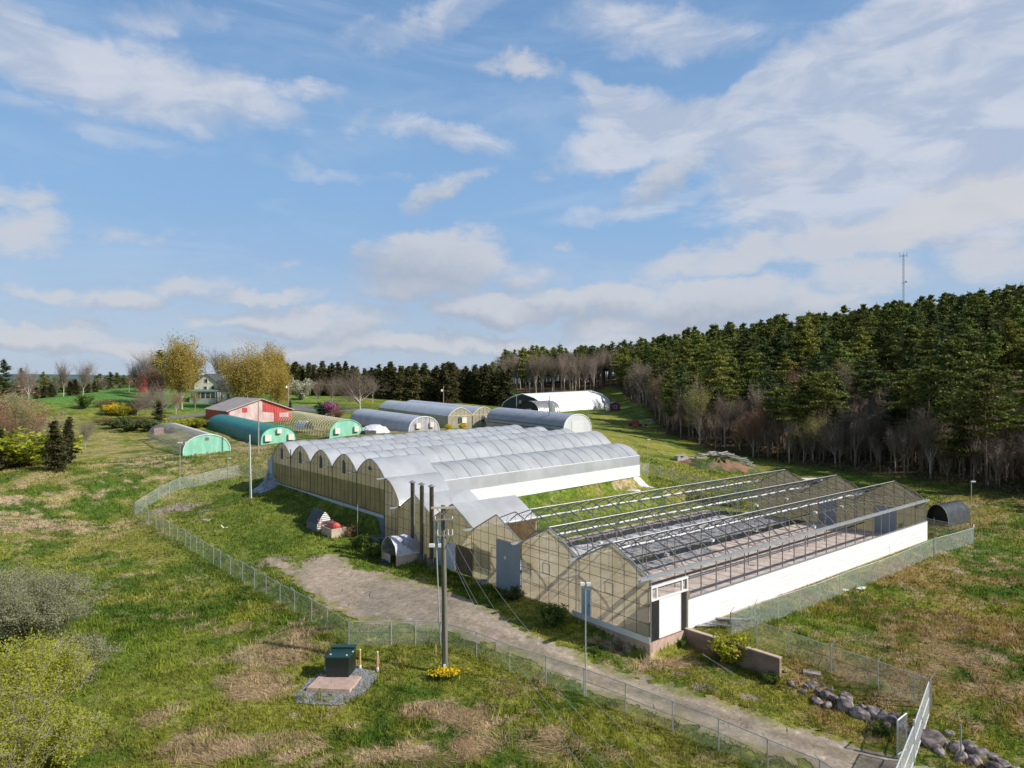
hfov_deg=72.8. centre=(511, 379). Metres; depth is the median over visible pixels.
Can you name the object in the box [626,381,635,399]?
bare tree
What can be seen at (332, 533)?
containment box
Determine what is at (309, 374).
spruce tree
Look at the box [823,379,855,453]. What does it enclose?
pine tree
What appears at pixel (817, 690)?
boulder
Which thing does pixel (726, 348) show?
pine tree
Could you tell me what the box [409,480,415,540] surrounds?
chimney flue
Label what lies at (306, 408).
driveway
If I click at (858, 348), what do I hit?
pine tree
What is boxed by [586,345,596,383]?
pine tree
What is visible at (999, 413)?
pine tree
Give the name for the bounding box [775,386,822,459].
pine tree
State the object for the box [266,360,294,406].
maple tree
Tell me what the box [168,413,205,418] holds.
driveway
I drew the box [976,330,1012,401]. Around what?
pine tree
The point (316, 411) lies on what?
plant rack
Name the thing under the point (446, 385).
spruce tree
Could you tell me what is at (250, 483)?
flagpole
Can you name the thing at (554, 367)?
bare tree
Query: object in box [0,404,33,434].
budding tree
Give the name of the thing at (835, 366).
pine tree
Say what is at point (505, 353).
pine tree
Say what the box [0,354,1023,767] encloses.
ground
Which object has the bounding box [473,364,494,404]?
spruce tree
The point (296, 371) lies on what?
spruce tree
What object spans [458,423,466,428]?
forsythia
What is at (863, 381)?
pine tree
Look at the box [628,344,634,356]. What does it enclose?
pine tree
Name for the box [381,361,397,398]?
spruce tree
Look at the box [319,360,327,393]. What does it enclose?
spruce tree
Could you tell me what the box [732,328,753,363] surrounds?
pine tree
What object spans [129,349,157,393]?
bare tree
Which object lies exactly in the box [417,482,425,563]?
chimney flue
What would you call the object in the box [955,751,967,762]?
boulder
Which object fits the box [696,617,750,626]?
scrap pile
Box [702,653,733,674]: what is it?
loose pipe
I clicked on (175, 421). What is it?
shrub
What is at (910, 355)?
pine tree
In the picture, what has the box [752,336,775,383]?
pine tree
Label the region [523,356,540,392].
bare tree
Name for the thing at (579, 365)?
bare tree
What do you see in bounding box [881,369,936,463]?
pine tree
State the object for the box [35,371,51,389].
pine tree
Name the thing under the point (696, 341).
pine tree
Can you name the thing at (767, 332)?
pine tree
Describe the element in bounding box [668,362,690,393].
pine tree
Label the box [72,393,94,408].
shrub
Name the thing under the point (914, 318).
pine tree
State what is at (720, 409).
bare tree
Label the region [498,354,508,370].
bare tree
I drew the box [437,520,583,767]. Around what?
power line
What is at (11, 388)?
bare tree
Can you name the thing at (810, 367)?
pine tree
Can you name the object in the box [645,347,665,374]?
pine tree
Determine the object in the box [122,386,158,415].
bare tree
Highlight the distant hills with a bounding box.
[2,374,614,381]
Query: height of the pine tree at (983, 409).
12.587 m
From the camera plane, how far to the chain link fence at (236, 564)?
59.86 m
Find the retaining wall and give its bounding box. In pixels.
[684,627,781,676]
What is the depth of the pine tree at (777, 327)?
197.97 m
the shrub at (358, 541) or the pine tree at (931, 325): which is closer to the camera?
the shrub at (358, 541)
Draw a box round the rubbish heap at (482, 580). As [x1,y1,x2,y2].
[474,579,487,584]
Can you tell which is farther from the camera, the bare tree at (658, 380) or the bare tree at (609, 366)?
the bare tree at (609, 366)
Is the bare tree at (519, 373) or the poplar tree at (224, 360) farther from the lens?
the bare tree at (519, 373)
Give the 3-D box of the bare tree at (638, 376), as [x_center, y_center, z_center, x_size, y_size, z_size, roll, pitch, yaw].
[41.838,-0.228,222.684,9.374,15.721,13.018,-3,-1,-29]
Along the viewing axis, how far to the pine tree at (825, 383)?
127.66 m
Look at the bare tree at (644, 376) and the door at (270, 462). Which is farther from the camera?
the bare tree at (644, 376)
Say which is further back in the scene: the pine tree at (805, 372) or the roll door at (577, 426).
the pine tree at (805, 372)
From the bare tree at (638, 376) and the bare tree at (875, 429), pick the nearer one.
the bare tree at (875, 429)
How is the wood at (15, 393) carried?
on the ground at (116, 444)
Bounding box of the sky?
[0,0,1023,374]
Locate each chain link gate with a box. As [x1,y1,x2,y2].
[896,726,913,767]
[913,681,928,762]
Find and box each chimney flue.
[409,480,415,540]
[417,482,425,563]
[427,484,435,567]
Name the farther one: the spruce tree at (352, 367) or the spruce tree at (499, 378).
the spruce tree at (352, 367)
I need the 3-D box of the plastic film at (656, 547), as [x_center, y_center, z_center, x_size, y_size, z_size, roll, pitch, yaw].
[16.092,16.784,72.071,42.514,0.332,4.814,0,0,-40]
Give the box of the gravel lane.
[264,553,934,767]
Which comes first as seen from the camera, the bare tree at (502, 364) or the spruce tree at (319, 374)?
the spruce tree at (319, 374)
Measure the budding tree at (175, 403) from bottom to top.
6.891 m
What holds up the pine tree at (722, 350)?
on the ground at (116, 444)
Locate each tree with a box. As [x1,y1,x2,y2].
[0,359,14,403]
[0,386,68,430]
[0,388,41,436]
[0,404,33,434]
[0,425,15,469]
[3,430,17,468]
[6,378,16,394]
[6,406,49,434]
[12,362,40,398]
[16,368,29,396]
[27,380,37,393]
[29,386,40,398]
[31,408,93,441]
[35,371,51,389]
[37,420,73,471]
[39,385,48,397]
[47,384,59,397]
[50,377,60,391]
[53,361,72,395]
[60,417,81,463]
[65,381,74,395]
[69,358,102,394]
[72,379,82,394]
[77,418,98,448]
[84,384,92,392]
[91,381,100,391]
[97,378,105,386]
[104,371,117,385]
[112,372,120,388]
[118,375,127,383]
[120,356,145,393]
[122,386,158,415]
[124,362,133,386]
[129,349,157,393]
[129,364,170,404]
[131,379,183,415]
[138,372,149,392]
[147,350,167,388]
[148,331,213,409]
[150,400,169,421]
[170,391,186,409]
[191,387,201,406]
[205,349,229,373]
[209,341,284,400]
[215,348,237,378]
[259,338,292,401]
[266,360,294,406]
[289,363,297,394]
[290,378,317,399]
[291,361,303,391]
[302,364,315,394]
[309,376,327,401]
[310,367,324,395]
[311,364,316,380]
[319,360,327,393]
[319,376,343,403]
[323,363,338,395]
[327,362,390,408]
[332,362,345,395]
[335,368,346,395]
[342,361,351,394]
[346,366,358,394]
[357,368,369,396]
[363,367,377,397]
[367,376,377,402]
[374,369,382,398]
[376,366,390,398]
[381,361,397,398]
[391,365,407,400]
[403,363,426,400]
[404,367,410,397]
[418,364,430,400]
[419,363,437,400]
[430,367,442,400]
[433,366,442,398]
[436,363,446,400]
[438,366,455,402]
[441,362,463,402]
[453,362,464,400]
[459,369,472,402]
[464,372,473,402]
[465,371,474,402]
[467,365,482,403]
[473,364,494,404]
[478,366,483,382]
[482,365,494,403]
[490,368,499,404]
[492,355,514,378]
[493,369,513,403]
[494,349,511,368]
[495,368,515,406]
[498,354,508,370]
[506,354,521,389]
[511,347,534,391]
[511,351,517,387]
[512,356,522,388]
[520,343,549,386]
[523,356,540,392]
[528,351,544,392]
[534,345,542,385]
[534,354,550,392]
[537,359,545,392]
[538,346,548,383]
[547,356,559,391]
[548,351,557,386]
[549,342,567,385]
[551,358,558,381]
[558,353,571,391]
[562,355,572,391]
[565,351,574,389]
[565,358,578,391]
[566,350,577,378]
[571,360,583,390]
[572,352,584,389]
[574,346,586,384]
[577,359,590,390]
[581,351,590,387]
[583,351,599,388]
[585,346,596,375]
[585,355,598,390]
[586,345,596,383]
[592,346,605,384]
[594,355,601,387]
[595,354,606,385]
[598,347,606,386]
[600,345,611,383]
[605,349,613,385]
[605,350,617,383]
[607,341,617,379]
[608,352,621,386]
[610,346,620,383]
[611,346,631,393]
[622,339,631,354]
[622,354,636,390]
[623,358,639,402]
[626,360,655,397]
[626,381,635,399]
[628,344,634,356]
[628,373,639,400]
[630,338,645,362]
[630,358,641,394]
[632,347,644,363]
[639,340,656,362]
[639,353,653,366]
[639,363,652,405]
[641,344,654,363]
[642,371,658,409]
[643,348,679,384]
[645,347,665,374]
[648,361,677,398]
[648,371,698,422]
[649,374,670,422]
[655,369,682,434]
[658,393,678,427]
[664,346,672,362]
[667,388,685,437]
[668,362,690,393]
[670,336,702,372]
[671,355,680,383]
[671,363,698,426]
[673,334,700,359]
[676,332,709,361]
[677,362,706,401]
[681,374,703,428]
[681,382,712,444]
[684,401,698,437]
[687,350,738,426]
[691,348,707,388]
[698,347,723,387]
[699,337,712,358]
[699,343,711,365]
[699,355,710,388]
[701,336,745,378]
[707,353,749,422]
[710,376,744,436]
[710,381,737,441]
[711,324,741,361]
[711,387,735,449]
[712,325,743,356]
[715,340,736,369]
[716,397,752,433]
[722,416,747,454]
[723,359,748,393]
[724,337,744,368]
[730,349,766,408]
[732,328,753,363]
[733,405,767,457]
[740,325,786,383]
[740,380,756,424]
[745,337,773,388]
[745,382,781,447]
[746,369,783,432]
[747,381,764,421]
[750,333,767,363]
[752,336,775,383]
[755,386,785,453]
[765,325,792,380]
[766,325,801,394]
[769,345,794,375]
[770,373,789,419]
[771,317,789,334]
[771,351,801,385]
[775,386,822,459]
[779,373,827,446]
[780,373,815,421]
[782,312,826,361]
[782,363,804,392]
[783,410,797,462]
[784,320,797,360]
[784,365,800,393]
[786,316,826,377]
[792,314,829,347]
[792,404,829,461]
[797,349,826,374]
[797,372,834,454]
[803,369,812,428]
[804,371,851,460]
[804,418,846,463]
[806,351,847,418]
[816,327,836,356]
[820,343,839,370]
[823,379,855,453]
[824,358,858,390]
[826,339,861,380]
[827,358,851,392]
[832,329,851,372]
[834,309,885,355]
[836,400,865,457]
[842,323,881,372]
[846,355,880,412]
[851,350,893,404]
[852,399,889,445]
[859,312,881,350]
[859,389,883,447]
[868,326,890,375]
[871,366,913,454]
[873,330,890,370]
[874,333,902,392]
[876,317,889,357]
[877,324,895,359]
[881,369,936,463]
[883,331,904,365]
[884,301,909,335]
[884,308,922,350]
[889,362,956,468]
[890,339,927,388]
[892,324,932,385]
[894,308,929,341]
[895,396,926,456]
[900,378,967,435]
[903,396,955,478]
[907,335,988,406]
[909,348,938,416]
[910,306,929,328]
[914,336,957,389]
[915,342,942,378]
[918,327,938,355]
[920,308,945,345]
[920,324,937,349]
[925,322,953,378]
[925,390,1002,479]
[930,351,1006,471]
[932,382,964,430]
[939,313,987,356]
[942,367,1019,488]
[944,293,968,323]
[946,292,996,331]
[951,349,994,385]
[960,317,982,347]
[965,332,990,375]
[966,385,996,429]
[968,396,1023,475]
[970,306,984,367]
[973,305,1000,335]
[974,317,1023,394]
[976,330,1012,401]
[978,297,1023,382]
[981,304,1023,391]
[989,369,1023,419]
[991,310,1001,323]
[992,368,1020,401]
[1010,340,1023,383]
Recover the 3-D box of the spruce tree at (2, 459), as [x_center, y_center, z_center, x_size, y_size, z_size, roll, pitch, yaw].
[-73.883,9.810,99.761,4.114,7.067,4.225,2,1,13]
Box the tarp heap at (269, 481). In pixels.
[250,470,278,492]
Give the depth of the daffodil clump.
42.06 m
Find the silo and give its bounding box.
[550,402,554,411]
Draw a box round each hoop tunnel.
[147,423,230,455]
[207,414,296,444]
[278,411,362,438]
[350,409,439,431]
[486,407,591,432]
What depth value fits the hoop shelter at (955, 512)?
82.43 m
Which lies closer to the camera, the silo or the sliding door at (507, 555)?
the sliding door at (507, 555)
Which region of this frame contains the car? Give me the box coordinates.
[627,420,641,425]
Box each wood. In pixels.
[0,282,1023,397]
[10,365,497,396]
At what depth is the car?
177.26 m
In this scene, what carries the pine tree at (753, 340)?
on the ground at (116, 444)
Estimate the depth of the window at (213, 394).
200.58 m
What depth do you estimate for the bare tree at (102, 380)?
221.47 m
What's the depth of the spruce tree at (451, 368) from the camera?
226.26 m
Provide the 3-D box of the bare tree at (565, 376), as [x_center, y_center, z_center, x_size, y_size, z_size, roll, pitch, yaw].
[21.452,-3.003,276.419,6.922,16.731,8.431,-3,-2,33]
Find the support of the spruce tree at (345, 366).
on the ground at (116, 444)
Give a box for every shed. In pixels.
[518,400,560,412]
[606,401,620,410]
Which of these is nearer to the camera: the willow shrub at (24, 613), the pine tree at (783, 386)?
the willow shrub at (24, 613)
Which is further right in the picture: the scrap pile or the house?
the scrap pile
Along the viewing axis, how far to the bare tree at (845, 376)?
152.75 m
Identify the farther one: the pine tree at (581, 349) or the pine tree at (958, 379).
the pine tree at (581, 349)
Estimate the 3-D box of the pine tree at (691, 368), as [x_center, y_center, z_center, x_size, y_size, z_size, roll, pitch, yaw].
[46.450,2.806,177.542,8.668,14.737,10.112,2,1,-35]
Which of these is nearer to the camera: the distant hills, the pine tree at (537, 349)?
the pine tree at (537, 349)
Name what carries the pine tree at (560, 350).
on the ground at (116, 444)
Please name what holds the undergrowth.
on the ground at (116, 444)
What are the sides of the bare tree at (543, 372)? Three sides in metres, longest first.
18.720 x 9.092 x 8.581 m
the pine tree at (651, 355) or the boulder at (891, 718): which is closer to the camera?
the boulder at (891, 718)
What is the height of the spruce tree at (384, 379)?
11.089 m
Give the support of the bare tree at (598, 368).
on the ground at (116, 444)
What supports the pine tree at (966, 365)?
on the ground at (116, 444)
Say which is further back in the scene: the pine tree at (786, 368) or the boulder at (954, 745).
the pine tree at (786, 368)
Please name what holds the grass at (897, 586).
on the ground at (116, 444)
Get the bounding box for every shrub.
[0,426,85,467]
[0,554,41,596]
[0,561,117,647]
[0,624,100,728]
[0,676,96,767]
[26,701,116,767]
[32,628,127,691]
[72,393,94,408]
[91,400,111,406]
[99,403,118,413]
[100,399,117,405]
[112,405,133,415]
[121,404,142,413]
[158,418,187,432]
[171,417,194,429]
[191,418,208,427]
[313,401,326,414]
[321,400,339,414]
[330,406,345,417]
[342,524,360,536]
[347,534,374,548]
[363,541,383,558]
[501,585,526,599]
[533,602,573,627]
[590,646,598,653]
[613,643,626,651]
[676,638,686,646]
[703,638,738,663]
[707,630,756,664]
[761,670,782,684]
[868,718,896,736]
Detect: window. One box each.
[201,392,205,398]
[206,392,210,398]
[211,392,215,398]
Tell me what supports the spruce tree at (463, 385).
on the ground at (116, 444)
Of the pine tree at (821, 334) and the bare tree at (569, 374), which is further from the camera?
the bare tree at (569, 374)
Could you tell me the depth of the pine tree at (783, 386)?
155.12 m
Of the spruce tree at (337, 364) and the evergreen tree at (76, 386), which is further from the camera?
the spruce tree at (337, 364)
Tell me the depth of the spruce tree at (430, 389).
229.36 m
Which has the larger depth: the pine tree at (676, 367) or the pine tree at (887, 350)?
the pine tree at (676, 367)
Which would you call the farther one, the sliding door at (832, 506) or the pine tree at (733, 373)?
the pine tree at (733, 373)
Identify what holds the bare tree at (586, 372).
on the ground at (116, 444)
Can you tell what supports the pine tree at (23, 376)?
on the ground at (116, 444)
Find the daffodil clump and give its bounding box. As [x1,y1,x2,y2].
[426,665,468,682]
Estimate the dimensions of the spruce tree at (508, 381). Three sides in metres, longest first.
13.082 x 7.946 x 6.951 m
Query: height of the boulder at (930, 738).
1.115 m
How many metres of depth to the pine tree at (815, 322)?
201.89 m
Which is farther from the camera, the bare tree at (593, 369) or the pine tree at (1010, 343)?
the bare tree at (593, 369)
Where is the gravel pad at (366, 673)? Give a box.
[294,668,377,704]
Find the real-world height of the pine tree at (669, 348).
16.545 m
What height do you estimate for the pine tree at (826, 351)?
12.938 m
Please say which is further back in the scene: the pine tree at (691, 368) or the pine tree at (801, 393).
the pine tree at (691, 368)
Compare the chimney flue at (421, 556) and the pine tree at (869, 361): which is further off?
the pine tree at (869, 361)
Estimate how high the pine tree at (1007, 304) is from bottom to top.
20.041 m
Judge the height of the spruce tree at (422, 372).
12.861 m
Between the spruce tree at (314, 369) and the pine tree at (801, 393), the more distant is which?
the spruce tree at (314, 369)
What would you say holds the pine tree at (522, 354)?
on the ground at (116, 444)
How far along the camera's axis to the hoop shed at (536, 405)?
176.16 m
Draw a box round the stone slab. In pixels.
[803,668,820,676]
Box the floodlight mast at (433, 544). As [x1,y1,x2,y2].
[429,543,440,644]
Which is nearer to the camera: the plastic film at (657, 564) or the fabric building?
the plastic film at (657, 564)
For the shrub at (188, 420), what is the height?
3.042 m
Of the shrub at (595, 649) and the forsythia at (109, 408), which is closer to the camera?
the shrub at (595, 649)
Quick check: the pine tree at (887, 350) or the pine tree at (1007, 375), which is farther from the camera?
the pine tree at (887, 350)
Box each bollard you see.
[324,651,326,670]
[359,649,360,668]
[376,651,378,671]
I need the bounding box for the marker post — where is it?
[960,725,961,754]
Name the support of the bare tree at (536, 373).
on the ground at (116, 444)
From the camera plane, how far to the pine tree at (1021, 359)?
140.89 m
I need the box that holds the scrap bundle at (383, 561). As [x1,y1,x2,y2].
[379,559,387,564]
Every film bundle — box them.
[294,421,313,429]
[363,424,389,432]
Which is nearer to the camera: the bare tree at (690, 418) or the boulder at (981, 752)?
the boulder at (981, 752)
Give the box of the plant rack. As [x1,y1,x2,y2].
[315,408,328,414]
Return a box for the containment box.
[321,525,345,537]
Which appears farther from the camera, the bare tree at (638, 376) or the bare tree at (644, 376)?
the bare tree at (638, 376)
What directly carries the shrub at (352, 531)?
on the ground at (116, 444)
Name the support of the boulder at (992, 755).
on the ground at (116, 444)
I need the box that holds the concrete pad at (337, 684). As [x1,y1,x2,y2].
[306,674,360,692]
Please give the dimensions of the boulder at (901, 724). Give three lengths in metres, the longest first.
0.952 x 0.661 x 0.643 m
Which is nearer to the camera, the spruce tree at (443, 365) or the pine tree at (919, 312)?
the pine tree at (919, 312)
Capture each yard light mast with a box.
[357,504,357,535]
[580,582,590,695]
[647,439,650,476]
[971,481,975,542]
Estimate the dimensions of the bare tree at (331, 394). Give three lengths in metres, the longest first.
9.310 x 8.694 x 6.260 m
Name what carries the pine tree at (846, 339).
on the ground at (116, 444)
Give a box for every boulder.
[788,680,794,686]
[799,689,806,693]
[806,680,817,689]
[811,695,822,704]
[814,688,822,694]
[820,690,834,699]
[823,701,832,708]
[829,695,839,701]
[836,696,853,711]
[840,691,852,701]
[849,706,872,720]
[857,703,866,709]
[865,718,873,724]
[866,705,887,720]
[883,713,896,723]
[895,717,908,730]
[915,729,945,749]
[933,744,945,756]
[943,737,950,749]
[944,730,954,736]
[949,740,964,753]
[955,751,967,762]
[962,739,976,752]
[967,754,982,766]
[968,747,989,759]
[984,761,1003,767]
[987,752,998,760]
[994,757,1011,767]
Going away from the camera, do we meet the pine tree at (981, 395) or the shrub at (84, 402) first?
the pine tree at (981, 395)
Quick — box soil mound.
[679,457,762,472]
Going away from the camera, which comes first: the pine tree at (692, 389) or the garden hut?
the garden hut
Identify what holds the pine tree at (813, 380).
on the ground at (116, 444)
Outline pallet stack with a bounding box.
[674,454,687,460]
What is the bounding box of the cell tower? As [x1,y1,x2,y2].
[903,252,906,301]
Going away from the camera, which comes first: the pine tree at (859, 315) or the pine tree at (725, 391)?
the pine tree at (725, 391)
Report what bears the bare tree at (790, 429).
on the ground at (116, 444)
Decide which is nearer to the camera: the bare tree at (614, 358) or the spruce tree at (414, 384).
the spruce tree at (414, 384)
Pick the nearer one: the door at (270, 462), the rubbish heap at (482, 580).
the rubbish heap at (482, 580)
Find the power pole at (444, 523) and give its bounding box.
[431,505,454,667]
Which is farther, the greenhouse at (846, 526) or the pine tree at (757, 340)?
the pine tree at (757, 340)
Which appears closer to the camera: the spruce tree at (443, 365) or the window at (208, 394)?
the window at (208, 394)
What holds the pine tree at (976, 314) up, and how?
on the ground at (116, 444)
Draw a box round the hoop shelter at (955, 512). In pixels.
[926,500,969,526]
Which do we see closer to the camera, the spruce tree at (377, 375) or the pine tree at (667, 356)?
the pine tree at (667, 356)
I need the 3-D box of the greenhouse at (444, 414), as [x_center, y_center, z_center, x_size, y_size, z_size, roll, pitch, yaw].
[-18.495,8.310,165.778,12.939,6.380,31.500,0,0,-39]
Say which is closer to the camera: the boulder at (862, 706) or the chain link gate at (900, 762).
the chain link gate at (900, 762)
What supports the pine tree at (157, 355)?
on the ground at (116, 444)
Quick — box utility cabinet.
[325,644,356,676]
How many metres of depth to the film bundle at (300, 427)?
136.73 m
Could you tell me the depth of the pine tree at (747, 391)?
157.50 m
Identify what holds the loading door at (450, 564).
in the greenhouse at (846, 526)
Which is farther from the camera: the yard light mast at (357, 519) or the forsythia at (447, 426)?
the forsythia at (447, 426)
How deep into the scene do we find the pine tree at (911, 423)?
122.02 m
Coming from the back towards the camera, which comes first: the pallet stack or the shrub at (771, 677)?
the pallet stack
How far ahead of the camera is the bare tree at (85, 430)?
124.23 m
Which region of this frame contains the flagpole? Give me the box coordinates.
[248,435,251,502]
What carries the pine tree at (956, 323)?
on the ground at (116, 444)
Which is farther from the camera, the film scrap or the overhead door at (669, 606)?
the film scrap
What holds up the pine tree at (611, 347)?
on the ground at (116, 444)
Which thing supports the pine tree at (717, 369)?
on the ground at (116, 444)
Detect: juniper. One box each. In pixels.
[103,416,131,427]
[115,418,143,431]
[136,418,164,430]
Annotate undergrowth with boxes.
[616,383,1023,493]
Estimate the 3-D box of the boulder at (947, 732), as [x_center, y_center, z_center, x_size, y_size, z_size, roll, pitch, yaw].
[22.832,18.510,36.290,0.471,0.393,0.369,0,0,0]
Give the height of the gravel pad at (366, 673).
0.180 m
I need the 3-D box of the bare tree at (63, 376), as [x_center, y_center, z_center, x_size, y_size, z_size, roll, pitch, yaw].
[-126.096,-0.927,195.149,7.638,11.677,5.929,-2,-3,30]
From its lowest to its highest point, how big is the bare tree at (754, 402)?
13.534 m
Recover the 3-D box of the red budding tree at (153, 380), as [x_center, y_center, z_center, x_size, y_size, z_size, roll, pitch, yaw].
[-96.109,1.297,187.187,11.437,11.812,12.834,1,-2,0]
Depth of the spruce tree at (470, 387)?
232.01 m
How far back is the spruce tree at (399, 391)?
226.44 m
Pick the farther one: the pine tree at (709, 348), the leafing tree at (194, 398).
the pine tree at (709, 348)
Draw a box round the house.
[189,374,244,403]
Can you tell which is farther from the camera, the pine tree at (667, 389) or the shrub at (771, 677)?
the pine tree at (667, 389)
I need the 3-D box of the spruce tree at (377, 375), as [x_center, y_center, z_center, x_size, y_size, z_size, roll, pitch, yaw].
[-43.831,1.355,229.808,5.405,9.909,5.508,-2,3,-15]
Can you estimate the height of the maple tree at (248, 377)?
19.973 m
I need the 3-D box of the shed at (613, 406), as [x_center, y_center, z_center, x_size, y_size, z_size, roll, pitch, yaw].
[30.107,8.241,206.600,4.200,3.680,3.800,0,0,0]
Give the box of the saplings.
[622,375,1023,487]
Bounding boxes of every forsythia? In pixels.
[102,402,128,414]
[443,424,452,429]
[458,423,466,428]
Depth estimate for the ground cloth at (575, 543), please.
78.77 m
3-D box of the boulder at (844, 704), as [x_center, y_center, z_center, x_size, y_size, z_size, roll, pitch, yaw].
[18.858,18.360,39.215,0.924,0.796,1.010,0,0,35]
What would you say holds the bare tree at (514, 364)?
on the ground at (116, 444)
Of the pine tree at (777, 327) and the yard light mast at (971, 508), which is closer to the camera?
the yard light mast at (971, 508)
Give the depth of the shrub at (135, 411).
165.89 m
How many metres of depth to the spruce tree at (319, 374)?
229.92 m
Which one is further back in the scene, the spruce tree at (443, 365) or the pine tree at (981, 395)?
the spruce tree at (443, 365)
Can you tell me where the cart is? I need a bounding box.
[361,430,375,434]
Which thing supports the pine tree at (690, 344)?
on the ground at (116, 444)
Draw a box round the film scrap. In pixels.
[633,476,652,487]
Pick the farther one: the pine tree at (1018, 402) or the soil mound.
the soil mound
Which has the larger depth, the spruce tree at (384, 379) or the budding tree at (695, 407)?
the spruce tree at (384, 379)
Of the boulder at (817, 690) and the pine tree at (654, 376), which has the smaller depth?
the boulder at (817, 690)
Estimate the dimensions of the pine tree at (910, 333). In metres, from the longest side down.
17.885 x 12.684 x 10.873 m
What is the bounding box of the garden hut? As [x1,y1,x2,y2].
[306,508,331,531]
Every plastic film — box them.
[520,515,739,566]
[520,515,787,584]
[562,510,718,542]
[638,548,715,569]
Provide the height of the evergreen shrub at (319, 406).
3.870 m
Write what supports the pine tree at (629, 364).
on the ground at (116, 444)
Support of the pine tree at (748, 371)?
on the ground at (116, 444)
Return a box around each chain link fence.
[134,465,266,515]
[135,503,348,641]
[348,616,832,767]
[640,463,973,540]
[730,528,973,633]
[731,608,934,708]
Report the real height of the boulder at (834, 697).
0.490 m
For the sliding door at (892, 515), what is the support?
in the greenhouse at (846, 526)
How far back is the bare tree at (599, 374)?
289.35 m
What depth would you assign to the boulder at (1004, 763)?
33.71 m
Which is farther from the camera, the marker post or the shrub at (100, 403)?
the shrub at (100, 403)
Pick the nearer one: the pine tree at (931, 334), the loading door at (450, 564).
the loading door at (450, 564)
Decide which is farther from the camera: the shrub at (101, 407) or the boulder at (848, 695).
the shrub at (101, 407)
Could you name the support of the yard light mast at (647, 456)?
on the ground at (116, 444)
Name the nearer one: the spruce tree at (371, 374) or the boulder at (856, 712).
the boulder at (856, 712)
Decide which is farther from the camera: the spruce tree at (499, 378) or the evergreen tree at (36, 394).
the spruce tree at (499, 378)
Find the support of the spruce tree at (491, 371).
on the ground at (116, 444)
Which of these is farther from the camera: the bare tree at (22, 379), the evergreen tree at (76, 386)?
the evergreen tree at (76, 386)
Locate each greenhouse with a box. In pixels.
[266,425,639,542]
[378,400,490,427]
[398,469,929,655]
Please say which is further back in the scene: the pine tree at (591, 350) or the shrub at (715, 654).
the pine tree at (591, 350)
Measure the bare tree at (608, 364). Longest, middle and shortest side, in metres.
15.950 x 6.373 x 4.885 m
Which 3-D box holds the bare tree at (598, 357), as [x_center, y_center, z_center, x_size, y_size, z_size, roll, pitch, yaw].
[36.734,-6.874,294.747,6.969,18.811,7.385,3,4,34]
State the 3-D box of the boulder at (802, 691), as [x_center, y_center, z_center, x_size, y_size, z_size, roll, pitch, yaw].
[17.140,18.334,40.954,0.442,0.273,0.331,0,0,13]
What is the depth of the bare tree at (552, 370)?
271.19 m
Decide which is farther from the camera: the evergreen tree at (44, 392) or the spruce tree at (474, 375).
the spruce tree at (474, 375)
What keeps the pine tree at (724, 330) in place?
on the ground at (116, 444)
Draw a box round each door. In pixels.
[268,459,272,473]
[436,539,454,570]
[496,539,519,591]
[572,421,583,432]
[582,588,589,615]
[660,593,679,637]
[819,498,835,523]
[875,505,895,532]
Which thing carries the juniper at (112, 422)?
on the ground at (116, 444)
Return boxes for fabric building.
[501,391,609,411]
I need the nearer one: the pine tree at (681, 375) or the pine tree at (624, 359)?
the pine tree at (681, 375)
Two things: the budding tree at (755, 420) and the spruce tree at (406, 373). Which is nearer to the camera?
the budding tree at (755, 420)
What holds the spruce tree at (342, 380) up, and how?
on the ground at (116, 444)
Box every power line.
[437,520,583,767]
[443,536,604,767]
[453,521,664,767]
[463,557,631,767]
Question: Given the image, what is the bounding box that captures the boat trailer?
[639,420,653,425]
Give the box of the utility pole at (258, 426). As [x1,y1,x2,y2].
[258,399,258,453]
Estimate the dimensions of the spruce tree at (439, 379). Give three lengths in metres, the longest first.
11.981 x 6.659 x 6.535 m
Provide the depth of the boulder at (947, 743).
35.44 m
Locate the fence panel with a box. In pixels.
[897,713,906,757]
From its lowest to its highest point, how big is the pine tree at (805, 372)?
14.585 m
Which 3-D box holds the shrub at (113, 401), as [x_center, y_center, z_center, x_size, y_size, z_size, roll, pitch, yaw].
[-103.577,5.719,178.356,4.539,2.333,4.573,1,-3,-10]
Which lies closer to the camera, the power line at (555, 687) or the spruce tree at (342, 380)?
the power line at (555, 687)
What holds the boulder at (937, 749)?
on the ground at (116, 444)
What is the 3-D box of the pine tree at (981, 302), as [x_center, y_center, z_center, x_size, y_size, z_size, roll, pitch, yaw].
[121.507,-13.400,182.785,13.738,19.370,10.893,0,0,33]
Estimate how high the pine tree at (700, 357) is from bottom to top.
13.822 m
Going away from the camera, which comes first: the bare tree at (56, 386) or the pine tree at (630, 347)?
the bare tree at (56, 386)
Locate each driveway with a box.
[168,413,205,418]
[287,406,358,411]
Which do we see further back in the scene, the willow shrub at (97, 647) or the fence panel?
the willow shrub at (97, 647)
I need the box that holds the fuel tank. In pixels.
[327,520,340,528]
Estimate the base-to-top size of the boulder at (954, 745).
0.823 m
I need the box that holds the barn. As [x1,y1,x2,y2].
[204,397,294,421]
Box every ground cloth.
[567,511,730,546]
[633,520,803,564]
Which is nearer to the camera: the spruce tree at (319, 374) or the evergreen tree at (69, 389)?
the evergreen tree at (69, 389)
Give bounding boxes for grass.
[0,436,1023,656]
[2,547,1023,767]
[111,547,1023,767]
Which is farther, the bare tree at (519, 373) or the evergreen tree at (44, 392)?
the bare tree at (519, 373)
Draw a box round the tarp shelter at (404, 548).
[381,533,419,566]
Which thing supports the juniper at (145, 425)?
on the ground at (116, 444)
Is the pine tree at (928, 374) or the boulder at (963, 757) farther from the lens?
the pine tree at (928, 374)
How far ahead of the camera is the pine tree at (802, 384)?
135.40 m

